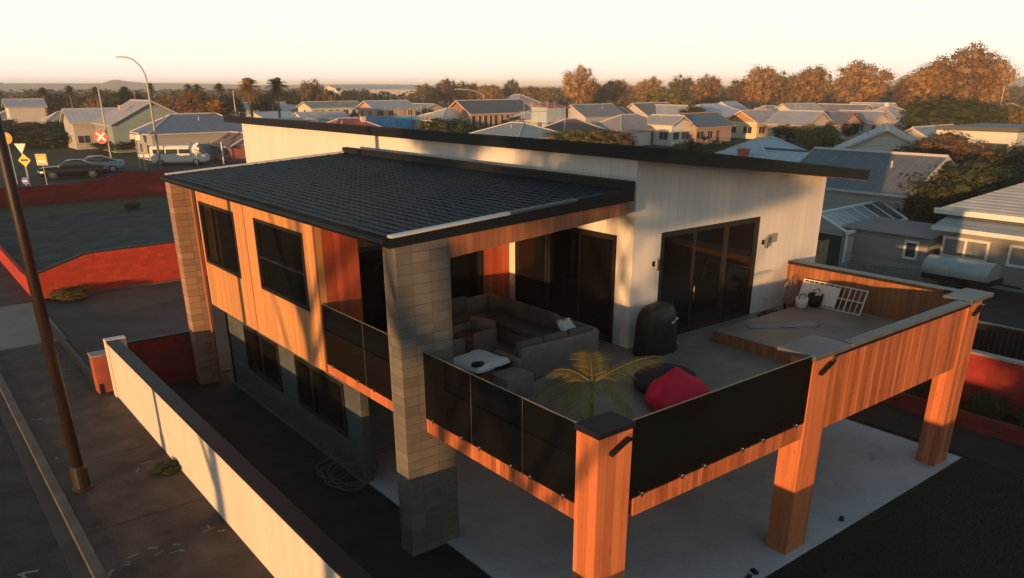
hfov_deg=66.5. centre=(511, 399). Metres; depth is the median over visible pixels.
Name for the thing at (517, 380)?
ottoman
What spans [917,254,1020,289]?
covered trailer
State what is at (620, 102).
shrub
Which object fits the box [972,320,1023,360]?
dark fence
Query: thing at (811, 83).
autumn tree
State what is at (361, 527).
side yard
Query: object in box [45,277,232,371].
driveway
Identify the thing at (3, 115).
suburban house
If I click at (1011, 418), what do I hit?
planter soil
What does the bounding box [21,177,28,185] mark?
road sign
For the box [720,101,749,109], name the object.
suburban house
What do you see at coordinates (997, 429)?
planter wall
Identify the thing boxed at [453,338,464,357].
lounge chair
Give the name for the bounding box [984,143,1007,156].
window
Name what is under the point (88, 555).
kerb
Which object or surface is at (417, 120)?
suburban house
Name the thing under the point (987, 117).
shrub
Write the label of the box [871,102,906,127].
hip house
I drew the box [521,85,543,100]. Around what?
autumn tree
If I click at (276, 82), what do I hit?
palm tree
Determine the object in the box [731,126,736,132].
window
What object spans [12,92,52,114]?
broad tree
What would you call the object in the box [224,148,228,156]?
window
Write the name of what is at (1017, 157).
shrub
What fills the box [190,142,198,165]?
road sign
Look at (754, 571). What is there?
black bracket
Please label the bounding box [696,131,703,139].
window
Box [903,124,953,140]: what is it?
blue roof house
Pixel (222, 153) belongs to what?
utility pole
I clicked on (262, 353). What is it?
window
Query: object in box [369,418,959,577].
concrete patio
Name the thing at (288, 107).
warehouse
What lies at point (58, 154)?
ground
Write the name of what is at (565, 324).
cushion
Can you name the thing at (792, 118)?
pink gable house
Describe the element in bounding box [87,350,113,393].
gate pier
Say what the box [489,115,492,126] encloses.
window
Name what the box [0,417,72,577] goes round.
road
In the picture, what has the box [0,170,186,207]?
lot wall
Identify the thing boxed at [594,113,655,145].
brown roof house
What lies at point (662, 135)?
window
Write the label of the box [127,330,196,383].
yard wall
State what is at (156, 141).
street lamp
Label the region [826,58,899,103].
autumn tree
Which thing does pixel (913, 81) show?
autumn tree
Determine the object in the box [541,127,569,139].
shrub
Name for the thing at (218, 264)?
window
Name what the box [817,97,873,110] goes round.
suburban house
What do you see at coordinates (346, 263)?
modern house
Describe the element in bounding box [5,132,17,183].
road sign
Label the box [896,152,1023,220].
tree
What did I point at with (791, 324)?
beach towel
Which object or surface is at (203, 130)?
bungalow
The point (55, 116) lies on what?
bungalow
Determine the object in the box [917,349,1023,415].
boundary wall
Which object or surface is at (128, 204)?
shrub
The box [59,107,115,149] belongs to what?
bungalow
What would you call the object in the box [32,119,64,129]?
shrub
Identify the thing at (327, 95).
broad tree
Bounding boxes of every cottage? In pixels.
[209,131,245,161]
[727,109,774,138]
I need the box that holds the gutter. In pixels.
[0,391,91,577]
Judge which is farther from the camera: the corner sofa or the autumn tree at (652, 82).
the autumn tree at (652, 82)
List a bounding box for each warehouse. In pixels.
[276,104,297,112]
[323,85,430,101]
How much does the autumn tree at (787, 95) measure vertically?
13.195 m
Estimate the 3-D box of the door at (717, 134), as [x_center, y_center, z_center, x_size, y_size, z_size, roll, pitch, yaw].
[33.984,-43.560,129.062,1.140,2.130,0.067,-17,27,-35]
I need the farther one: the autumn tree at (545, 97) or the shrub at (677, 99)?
the autumn tree at (545, 97)
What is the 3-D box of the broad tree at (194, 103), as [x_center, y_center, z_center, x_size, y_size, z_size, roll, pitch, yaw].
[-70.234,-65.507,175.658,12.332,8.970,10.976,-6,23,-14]
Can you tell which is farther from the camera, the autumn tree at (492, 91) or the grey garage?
the autumn tree at (492, 91)
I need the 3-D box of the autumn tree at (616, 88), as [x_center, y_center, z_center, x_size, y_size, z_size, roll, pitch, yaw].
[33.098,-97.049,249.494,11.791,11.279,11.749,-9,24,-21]
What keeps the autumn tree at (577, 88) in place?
on the ground at (58, 154)
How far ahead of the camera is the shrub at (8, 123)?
138.41 m
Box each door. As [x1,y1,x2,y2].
[358,245,482,332]
[515,227,616,342]
[650,131,652,144]
[657,216,759,334]
[715,130,719,142]
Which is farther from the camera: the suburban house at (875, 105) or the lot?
the suburban house at (875, 105)
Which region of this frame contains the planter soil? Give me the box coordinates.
[903,387,1023,426]
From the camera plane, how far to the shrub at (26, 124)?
136.39 m
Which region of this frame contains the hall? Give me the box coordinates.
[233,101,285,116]
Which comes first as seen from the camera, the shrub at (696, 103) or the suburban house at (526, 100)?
the shrub at (696, 103)
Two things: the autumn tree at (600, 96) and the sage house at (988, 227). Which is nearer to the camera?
the sage house at (988, 227)
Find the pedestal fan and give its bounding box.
[779,279,797,310]
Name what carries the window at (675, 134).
in the white villa at (673, 129)
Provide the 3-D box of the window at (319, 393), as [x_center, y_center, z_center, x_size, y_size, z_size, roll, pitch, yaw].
[-5.022,-0.142,20.527,0.120,1.430,2.850,-17,27,-35]
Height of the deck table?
0.600 m
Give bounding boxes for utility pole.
[97,84,111,157]
[220,142,224,163]
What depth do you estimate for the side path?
21.86 m
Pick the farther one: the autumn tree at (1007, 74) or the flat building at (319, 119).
the autumn tree at (1007, 74)
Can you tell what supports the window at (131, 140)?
in the gabled house at (122, 121)
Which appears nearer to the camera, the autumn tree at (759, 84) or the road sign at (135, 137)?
the road sign at (135, 137)
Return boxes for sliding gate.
[50,323,104,393]
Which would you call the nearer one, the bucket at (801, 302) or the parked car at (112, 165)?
the bucket at (801, 302)
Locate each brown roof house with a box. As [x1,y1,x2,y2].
[543,118,607,135]
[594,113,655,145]
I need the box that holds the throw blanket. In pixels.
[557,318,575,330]
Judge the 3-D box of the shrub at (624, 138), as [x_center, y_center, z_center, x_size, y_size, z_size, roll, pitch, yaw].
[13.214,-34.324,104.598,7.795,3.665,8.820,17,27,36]
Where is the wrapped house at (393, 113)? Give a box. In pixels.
[353,94,418,128]
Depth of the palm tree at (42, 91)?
194.80 m
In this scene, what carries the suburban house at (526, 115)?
on the ground at (58, 154)
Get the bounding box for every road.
[0,138,750,187]
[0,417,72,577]
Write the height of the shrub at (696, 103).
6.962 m
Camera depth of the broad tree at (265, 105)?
190.95 m
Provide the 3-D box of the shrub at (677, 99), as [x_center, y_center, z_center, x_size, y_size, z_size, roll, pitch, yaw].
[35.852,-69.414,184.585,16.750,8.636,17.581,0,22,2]
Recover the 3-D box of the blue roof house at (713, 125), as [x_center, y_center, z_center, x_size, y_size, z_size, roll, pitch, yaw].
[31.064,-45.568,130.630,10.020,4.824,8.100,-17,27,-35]
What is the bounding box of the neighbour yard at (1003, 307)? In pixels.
[818,233,1023,357]
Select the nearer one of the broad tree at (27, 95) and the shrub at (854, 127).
the shrub at (854, 127)
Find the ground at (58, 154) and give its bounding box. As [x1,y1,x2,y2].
[0,84,1022,474]
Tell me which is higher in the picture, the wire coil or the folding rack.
the folding rack
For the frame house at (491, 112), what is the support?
on the ground at (58, 154)
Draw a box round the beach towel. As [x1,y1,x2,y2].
[743,321,819,328]
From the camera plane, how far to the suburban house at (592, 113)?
161.57 m
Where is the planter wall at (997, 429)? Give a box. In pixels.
[880,392,1023,446]
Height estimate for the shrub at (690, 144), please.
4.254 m
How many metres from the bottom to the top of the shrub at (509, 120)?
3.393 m
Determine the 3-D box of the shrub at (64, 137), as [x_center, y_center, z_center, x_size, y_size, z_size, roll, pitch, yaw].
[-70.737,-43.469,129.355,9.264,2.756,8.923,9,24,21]
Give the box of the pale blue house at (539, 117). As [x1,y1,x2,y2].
[529,102,568,126]
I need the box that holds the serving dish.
[471,361,483,366]
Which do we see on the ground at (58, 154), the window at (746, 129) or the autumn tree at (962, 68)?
the autumn tree at (962, 68)
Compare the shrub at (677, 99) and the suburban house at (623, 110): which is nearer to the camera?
the suburban house at (623, 110)
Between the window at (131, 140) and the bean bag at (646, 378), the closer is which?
the bean bag at (646, 378)
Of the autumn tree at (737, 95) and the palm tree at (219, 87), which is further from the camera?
the autumn tree at (737, 95)
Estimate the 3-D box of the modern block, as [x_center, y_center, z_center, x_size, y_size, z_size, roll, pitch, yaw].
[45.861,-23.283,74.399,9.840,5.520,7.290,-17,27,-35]
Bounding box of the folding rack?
[798,278,868,315]
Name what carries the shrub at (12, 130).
on the ground at (58, 154)
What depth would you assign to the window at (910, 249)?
39.70 m
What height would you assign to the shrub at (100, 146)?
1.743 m
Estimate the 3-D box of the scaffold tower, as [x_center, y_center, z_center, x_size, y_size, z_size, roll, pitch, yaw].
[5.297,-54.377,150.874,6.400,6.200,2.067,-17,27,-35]
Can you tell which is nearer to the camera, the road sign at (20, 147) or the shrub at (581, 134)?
the road sign at (20, 147)
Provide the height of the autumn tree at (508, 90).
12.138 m
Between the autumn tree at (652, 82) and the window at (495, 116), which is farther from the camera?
the autumn tree at (652, 82)
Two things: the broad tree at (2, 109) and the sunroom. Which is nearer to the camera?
the sunroom
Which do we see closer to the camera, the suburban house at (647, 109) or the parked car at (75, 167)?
the parked car at (75, 167)
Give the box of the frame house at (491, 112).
[449,93,530,127]
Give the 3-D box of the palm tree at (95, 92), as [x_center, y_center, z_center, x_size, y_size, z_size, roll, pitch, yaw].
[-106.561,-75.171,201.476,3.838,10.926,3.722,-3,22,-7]
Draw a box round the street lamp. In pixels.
[116,56,161,168]
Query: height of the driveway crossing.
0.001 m
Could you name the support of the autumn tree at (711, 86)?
on the ground at (58, 154)
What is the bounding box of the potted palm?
[530,349,667,421]
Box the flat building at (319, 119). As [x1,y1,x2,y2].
[270,116,337,122]
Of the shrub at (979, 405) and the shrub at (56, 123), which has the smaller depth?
the shrub at (979, 405)
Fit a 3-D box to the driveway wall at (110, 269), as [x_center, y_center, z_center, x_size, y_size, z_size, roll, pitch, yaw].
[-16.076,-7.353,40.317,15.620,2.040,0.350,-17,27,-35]
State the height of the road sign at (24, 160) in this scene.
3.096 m
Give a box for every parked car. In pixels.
[38,159,105,179]
[82,155,125,172]
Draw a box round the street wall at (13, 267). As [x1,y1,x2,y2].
[0,245,30,295]
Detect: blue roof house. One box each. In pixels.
[677,112,735,143]
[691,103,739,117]
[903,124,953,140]
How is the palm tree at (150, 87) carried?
on the ground at (58, 154)
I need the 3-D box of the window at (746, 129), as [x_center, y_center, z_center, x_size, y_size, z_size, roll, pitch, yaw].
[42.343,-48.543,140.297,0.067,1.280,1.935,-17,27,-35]
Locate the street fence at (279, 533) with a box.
[103,335,371,577]
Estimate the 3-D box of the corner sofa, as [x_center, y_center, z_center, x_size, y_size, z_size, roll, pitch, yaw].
[-0.368,-1.678,19.272,2.880,0.880,4.460,-17,27,-35]
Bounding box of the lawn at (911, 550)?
[765,456,1023,577]
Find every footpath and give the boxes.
[0,261,31,306]
[0,339,272,577]
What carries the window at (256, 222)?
in the modern house at (346, 263)
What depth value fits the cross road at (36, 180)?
87.21 m
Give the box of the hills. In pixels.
[0,75,1023,90]
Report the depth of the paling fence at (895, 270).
38.09 m
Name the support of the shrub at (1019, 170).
on the neighbour yard at (1003, 307)
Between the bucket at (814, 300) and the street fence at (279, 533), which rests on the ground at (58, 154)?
the street fence at (279, 533)
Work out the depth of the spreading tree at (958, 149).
62.75 m
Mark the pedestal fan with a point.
(785, 297)
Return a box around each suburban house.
[0,110,7,120]
[246,111,296,117]
[293,106,349,117]
[412,98,443,112]
[412,105,466,129]
[422,107,465,118]
[471,111,563,138]
[503,94,539,106]
[503,110,534,123]
[565,103,623,123]
[617,107,630,113]
[624,96,671,116]
[655,98,688,114]
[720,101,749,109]
[753,104,778,112]
[775,100,824,110]
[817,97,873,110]
[849,102,897,108]
[892,116,938,130]
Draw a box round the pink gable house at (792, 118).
[763,107,832,140]
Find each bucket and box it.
[795,293,808,308]
[808,289,823,306]
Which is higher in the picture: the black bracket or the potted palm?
the potted palm
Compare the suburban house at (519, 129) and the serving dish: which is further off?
the suburban house at (519, 129)
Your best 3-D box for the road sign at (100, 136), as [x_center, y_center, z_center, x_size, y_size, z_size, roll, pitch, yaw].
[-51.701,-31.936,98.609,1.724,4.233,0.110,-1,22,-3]
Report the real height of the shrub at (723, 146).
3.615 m
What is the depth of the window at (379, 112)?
165.12 m
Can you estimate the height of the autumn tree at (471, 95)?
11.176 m
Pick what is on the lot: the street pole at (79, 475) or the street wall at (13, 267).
the street wall at (13, 267)
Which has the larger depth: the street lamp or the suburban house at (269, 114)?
the suburban house at (269, 114)
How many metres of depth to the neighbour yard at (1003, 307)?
35.33 m
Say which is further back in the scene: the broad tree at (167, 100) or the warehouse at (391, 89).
the warehouse at (391, 89)
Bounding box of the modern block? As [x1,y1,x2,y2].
[935,123,1023,164]
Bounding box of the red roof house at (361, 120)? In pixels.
[326,116,381,126]
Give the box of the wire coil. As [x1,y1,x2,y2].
[316,456,377,491]
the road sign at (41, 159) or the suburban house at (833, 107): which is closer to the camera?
the road sign at (41, 159)
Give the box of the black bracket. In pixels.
[750,568,758,574]
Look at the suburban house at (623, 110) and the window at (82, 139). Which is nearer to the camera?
the window at (82, 139)
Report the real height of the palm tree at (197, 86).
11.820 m
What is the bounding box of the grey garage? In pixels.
[838,216,942,278]
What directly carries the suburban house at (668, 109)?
on the ground at (58, 154)
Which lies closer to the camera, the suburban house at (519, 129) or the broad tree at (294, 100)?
the suburban house at (519, 129)
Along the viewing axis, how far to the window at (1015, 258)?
36.64 m
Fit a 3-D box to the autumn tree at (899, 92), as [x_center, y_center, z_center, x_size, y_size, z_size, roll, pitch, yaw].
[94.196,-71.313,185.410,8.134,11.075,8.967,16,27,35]
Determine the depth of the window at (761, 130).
139.76 m
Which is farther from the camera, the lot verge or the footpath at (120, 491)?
the lot verge
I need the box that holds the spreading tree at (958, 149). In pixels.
[891,130,1007,168]
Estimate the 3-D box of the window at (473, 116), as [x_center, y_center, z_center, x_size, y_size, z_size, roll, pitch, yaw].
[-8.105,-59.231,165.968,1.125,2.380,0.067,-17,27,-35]
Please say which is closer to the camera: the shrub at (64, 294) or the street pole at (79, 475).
the street pole at (79, 475)
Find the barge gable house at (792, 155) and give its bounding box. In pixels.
[764,147,810,161]
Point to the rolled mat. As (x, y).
(765, 313)
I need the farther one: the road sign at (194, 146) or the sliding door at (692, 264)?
the road sign at (194, 146)
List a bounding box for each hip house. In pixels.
[716,136,804,158]
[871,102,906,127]
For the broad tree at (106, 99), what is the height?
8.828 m
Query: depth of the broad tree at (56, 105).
213.25 m
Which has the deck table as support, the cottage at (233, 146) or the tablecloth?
the tablecloth
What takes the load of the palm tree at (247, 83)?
on the ground at (58, 154)
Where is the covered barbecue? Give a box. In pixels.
[632,301,678,358]
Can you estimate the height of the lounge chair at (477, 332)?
0.730 m
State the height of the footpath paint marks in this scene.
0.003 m
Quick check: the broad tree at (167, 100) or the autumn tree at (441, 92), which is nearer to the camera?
the broad tree at (167, 100)
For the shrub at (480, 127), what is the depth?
114.55 m
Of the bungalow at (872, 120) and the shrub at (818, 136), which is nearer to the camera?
the shrub at (818, 136)
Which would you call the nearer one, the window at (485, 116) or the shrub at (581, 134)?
the shrub at (581, 134)
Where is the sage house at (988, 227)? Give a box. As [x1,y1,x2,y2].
[931,182,1023,293]
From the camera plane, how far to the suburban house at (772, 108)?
159.48 m
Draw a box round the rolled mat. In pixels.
[756,310,777,316]
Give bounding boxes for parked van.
[149,144,209,164]
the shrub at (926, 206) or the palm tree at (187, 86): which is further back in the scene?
the palm tree at (187, 86)
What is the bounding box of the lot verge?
[0,192,196,219]
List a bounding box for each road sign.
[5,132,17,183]
[14,144,28,179]
[18,154,30,185]
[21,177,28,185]
[35,154,47,184]
[94,129,111,157]
[129,134,140,167]
[138,154,148,169]
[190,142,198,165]
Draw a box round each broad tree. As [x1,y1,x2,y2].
[0,98,16,111]
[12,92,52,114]
[39,90,72,115]
[61,93,91,107]
[81,90,122,107]
[107,91,145,106]
[155,91,188,112]
[169,87,224,112]
[217,92,246,115]
[246,91,282,111]
[279,90,308,104]
[298,76,325,102]
[314,86,340,100]
[339,89,357,100]
[355,90,370,102]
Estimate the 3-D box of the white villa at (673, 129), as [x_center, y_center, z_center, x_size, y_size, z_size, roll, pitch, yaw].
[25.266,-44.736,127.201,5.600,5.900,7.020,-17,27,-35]
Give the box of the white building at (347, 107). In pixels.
[295,101,359,114]
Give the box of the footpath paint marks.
[17,359,224,577]
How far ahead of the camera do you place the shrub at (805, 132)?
119.08 m
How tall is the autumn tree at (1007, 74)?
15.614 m
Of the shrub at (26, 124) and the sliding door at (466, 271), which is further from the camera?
the shrub at (26, 124)
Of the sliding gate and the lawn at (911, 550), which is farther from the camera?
the sliding gate
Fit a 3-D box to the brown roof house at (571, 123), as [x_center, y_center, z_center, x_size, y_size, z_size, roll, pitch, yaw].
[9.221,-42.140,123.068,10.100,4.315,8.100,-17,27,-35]
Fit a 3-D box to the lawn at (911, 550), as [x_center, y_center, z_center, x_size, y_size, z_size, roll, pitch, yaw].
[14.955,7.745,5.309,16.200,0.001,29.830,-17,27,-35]
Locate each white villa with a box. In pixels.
[647,106,692,145]
[824,103,865,139]
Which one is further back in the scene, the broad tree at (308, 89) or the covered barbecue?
the broad tree at (308, 89)
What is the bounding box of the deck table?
[476,365,503,376]
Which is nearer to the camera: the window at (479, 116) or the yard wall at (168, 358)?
the yard wall at (168, 358)
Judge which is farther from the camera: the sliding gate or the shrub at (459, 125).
the shrub at (459, 125)
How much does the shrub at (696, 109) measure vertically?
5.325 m
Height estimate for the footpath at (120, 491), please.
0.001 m
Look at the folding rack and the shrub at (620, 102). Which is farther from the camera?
the shrub at (620, 102)
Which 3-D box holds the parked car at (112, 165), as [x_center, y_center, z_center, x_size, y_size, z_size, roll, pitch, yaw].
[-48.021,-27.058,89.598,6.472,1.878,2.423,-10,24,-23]
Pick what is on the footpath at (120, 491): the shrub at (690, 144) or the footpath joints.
the footpath joints
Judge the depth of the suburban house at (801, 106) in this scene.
161.28 m
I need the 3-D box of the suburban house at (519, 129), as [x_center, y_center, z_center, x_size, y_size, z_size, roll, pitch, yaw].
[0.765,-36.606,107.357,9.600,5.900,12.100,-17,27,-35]
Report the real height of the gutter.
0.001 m
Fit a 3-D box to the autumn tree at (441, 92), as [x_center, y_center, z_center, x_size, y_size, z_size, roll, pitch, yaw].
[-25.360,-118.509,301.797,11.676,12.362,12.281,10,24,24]
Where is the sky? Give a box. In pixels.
[0,0,1023,85]
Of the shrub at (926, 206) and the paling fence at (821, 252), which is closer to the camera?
the paling fence at (821, 252)
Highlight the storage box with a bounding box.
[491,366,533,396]
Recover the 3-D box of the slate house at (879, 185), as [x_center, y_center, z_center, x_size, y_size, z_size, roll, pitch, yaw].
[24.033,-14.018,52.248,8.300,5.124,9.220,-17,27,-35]
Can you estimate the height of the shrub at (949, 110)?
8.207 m
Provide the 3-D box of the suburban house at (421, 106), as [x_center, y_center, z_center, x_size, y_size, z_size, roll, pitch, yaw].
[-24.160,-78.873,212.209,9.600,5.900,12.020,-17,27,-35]
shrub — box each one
[2,119,42,127]
[4,124,64,146]
[5,122,44,139]
[12,127,67,146]
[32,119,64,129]
[45,285,94,301]
[55,131,68,144]
[87,141,135,151]
[122,200,140,208]
[150,458,181,475]
[415,107,433,115]
[416,114,477,132]
[468,121,490,132]
[499,115,528,123]
[540,127,620,143]
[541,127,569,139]
[586,130,639,145]
[607,96,637,107]
[629,87,697,106]
[668,133,737,151]
[677,105,706,113]
[687,95,700,104]
[702,143,739,152]
[771,123,800,139]
[792,122,820,147]
[803,124,843,149]
[824,121,861,136]
[890,90,991,129]
[892,179,980,223]
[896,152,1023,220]
[912,379,931,399]
[939,98,1015,123]
[960,159,1023,194]
[965,389,1011,420]
[985,101,1023,123]
[986,139,1023,173]
[1013,402,1023,431]
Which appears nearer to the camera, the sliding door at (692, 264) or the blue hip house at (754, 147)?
the sliding door at (692, 264)
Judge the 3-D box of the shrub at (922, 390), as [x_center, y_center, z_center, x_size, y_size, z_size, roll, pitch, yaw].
[12.686,-0.227,23.664,1.134,1.078,1.278,5,23,13]
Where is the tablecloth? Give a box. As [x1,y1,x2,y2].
[453,349,512,373]
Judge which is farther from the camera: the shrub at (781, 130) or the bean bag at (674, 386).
the shrub at (781, 130)
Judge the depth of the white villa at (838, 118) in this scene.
137.07 m
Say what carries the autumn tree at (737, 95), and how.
on the ground at (58, 154)
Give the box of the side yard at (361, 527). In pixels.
[167,372,491,577]
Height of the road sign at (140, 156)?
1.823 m
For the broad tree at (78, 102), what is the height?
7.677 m
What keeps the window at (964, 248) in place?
in the sage house at (988, 227)
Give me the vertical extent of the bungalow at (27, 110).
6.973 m
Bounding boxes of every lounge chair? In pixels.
[452,315,496,352]
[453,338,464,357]
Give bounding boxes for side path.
[848,402,1023,474]
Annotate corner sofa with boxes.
[451,293,598,377]
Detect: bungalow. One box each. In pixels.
[1,98,47,123]
[41,111,60,140]
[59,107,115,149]
[130,112,242,160]
[839,110,889,134]
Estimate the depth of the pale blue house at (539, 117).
159.99 m
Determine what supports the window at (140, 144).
in the bungalow at (203, 130)
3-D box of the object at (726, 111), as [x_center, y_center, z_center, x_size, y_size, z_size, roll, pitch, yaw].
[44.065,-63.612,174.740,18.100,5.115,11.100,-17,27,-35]
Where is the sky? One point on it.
(411, 42)
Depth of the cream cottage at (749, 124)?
140.61 m
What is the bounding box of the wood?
[0,84,1023,109]
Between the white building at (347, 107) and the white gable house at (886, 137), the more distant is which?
the white building at (347, 107)
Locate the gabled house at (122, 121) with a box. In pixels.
[91,91,176,152]
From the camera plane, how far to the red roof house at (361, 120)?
123.50 m
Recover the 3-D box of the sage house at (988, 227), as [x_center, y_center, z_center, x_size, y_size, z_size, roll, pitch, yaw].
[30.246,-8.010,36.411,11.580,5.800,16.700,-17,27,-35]
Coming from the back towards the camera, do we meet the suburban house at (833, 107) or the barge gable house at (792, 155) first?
the suburban house at (833, 107)
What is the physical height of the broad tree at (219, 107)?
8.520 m
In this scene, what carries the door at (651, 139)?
in the brown roof house at (639, 127)
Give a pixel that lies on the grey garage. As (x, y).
(887, 242)
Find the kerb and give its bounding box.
[0,373,107,577]
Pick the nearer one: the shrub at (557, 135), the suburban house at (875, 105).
the shrub at (557, 135)
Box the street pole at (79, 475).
[0,115,92,492]
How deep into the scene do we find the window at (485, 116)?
167.74 m
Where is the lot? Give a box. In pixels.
[0,203,208,270]
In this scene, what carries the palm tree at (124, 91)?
on the ground at (58, 154)
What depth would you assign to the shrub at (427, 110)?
188.91 m
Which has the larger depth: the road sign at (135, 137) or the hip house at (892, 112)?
the hip house at (892, 112)
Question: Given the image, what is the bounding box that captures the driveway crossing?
[0,302,66,349]
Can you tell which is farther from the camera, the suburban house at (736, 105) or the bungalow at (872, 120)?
the suburban house at (736, 105)
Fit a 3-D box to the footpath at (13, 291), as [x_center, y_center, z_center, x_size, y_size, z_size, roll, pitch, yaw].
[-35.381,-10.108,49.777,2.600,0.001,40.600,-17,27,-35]
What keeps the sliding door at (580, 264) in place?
in the modern house at (346, 263)
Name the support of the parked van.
on the ground at (58, 154)
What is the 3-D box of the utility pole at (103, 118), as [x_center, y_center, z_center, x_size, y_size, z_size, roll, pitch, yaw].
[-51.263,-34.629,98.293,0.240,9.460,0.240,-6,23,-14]
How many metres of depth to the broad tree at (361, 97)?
301.31 m
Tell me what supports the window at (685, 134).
in the white villa at (673, 129)
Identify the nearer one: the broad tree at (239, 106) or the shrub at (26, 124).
the shrub at (26, 124)
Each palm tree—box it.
[36,87,49,115]
[62,85,76,107]
[88,86,103,107]
[118,87,132,101]
[148,82,155,101]
[184,84,193,94]
[192,82,203,92]
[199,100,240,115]
[212,82,225,98]
[235,77,263,116]
[263,77,290,117]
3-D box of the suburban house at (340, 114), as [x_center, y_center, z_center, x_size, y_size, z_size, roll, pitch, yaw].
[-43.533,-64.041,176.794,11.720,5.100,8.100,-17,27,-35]
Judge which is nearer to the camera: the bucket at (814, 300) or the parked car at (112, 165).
the bucket at (814, 300)
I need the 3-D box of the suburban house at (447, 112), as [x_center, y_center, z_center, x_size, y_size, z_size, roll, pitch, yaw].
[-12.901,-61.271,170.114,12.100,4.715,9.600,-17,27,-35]
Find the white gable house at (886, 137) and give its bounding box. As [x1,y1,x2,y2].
[834,122,924,151]
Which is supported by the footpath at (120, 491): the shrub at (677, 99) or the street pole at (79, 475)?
the street pole at (79, 475)
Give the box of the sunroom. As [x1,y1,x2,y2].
[821,200,908,267]
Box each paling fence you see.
[815,239,828,264]
[838,263,940,284]
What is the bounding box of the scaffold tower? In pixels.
[523,103,554,124]
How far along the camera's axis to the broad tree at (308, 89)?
233.29 m
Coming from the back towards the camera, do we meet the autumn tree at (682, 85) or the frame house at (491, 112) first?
the autumn tree at (682, 85)
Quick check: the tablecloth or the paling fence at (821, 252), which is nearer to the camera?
the tablecloth
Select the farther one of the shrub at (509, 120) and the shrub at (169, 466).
the shrub at (509, 120)
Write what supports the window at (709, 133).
in the blue roof house at (713, 125)
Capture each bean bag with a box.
[633,363,695,392]
[645,367,709,410]
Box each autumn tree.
[412,83,436,102]
[431,78,459,107]
[453,81,481,99]
[474,83,502,99]
[502,78,521,97]
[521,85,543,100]
[538,88,562,102]
[559,63,601,103]
[584,83,611,103]
[602,78,634,102]
[632,75,667,100]
[667,75,695,98]
[689,72,723,103]
[724,75,752,106]
[742,63,785,106]
[770,70,799,104]
[790,63,834,102]
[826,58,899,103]
[892,76,924,109]
[899,61,959,111]
[923,39,1001,101]
[966,51,1021,104]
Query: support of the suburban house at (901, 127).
on the ground at (58, 154)
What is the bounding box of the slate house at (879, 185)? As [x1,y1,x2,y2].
[799,147,956,235]
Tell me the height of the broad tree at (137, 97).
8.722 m
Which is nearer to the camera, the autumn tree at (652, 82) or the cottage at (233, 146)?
the cottage at (233, 146)
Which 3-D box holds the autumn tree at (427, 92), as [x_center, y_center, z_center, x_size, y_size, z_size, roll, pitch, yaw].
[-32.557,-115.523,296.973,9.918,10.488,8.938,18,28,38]
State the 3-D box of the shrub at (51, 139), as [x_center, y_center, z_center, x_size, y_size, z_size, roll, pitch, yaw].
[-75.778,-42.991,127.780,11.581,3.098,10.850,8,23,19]
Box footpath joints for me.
[10,369,266,577]
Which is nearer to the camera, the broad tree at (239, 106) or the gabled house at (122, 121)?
the gabled house at (122, 121)
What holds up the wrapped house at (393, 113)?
on the ground at (58, 154)
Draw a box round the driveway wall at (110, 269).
[38,236,212,299]
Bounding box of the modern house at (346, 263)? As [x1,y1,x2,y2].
[160,115,993,577]
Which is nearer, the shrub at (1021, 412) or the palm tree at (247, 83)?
the shrub at (1021, 412)
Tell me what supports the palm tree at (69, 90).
on the ground at (58, 154)
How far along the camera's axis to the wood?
347.27 m
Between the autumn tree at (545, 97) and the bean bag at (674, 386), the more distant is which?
the autumn tree at (545, 97)
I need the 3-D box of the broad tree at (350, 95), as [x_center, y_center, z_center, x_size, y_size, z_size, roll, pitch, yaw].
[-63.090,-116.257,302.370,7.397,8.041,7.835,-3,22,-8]
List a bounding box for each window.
[77,135,91,143]
[129,137,136,145]
[139,143,143,152]
[198,201,241,278]
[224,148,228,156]
[243,324,282,391]
[252,218,309,311]
[294,355,347,437]
[376,110,383,115]
[388,110,393,115]
[472,115,475,125]
[478,115,481,124]
[483,115,487,125]
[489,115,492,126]
[494,115,497,125]
[659,131,667,139]
[673,132,678,139]
[681,131,689,139]
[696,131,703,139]
[707,130,712,138]
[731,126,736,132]
[743,126,752,133]
[758,126,765,133]
[902,240,919,259]
[940,235,990,261]
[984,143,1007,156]
[1005,244,1023,268]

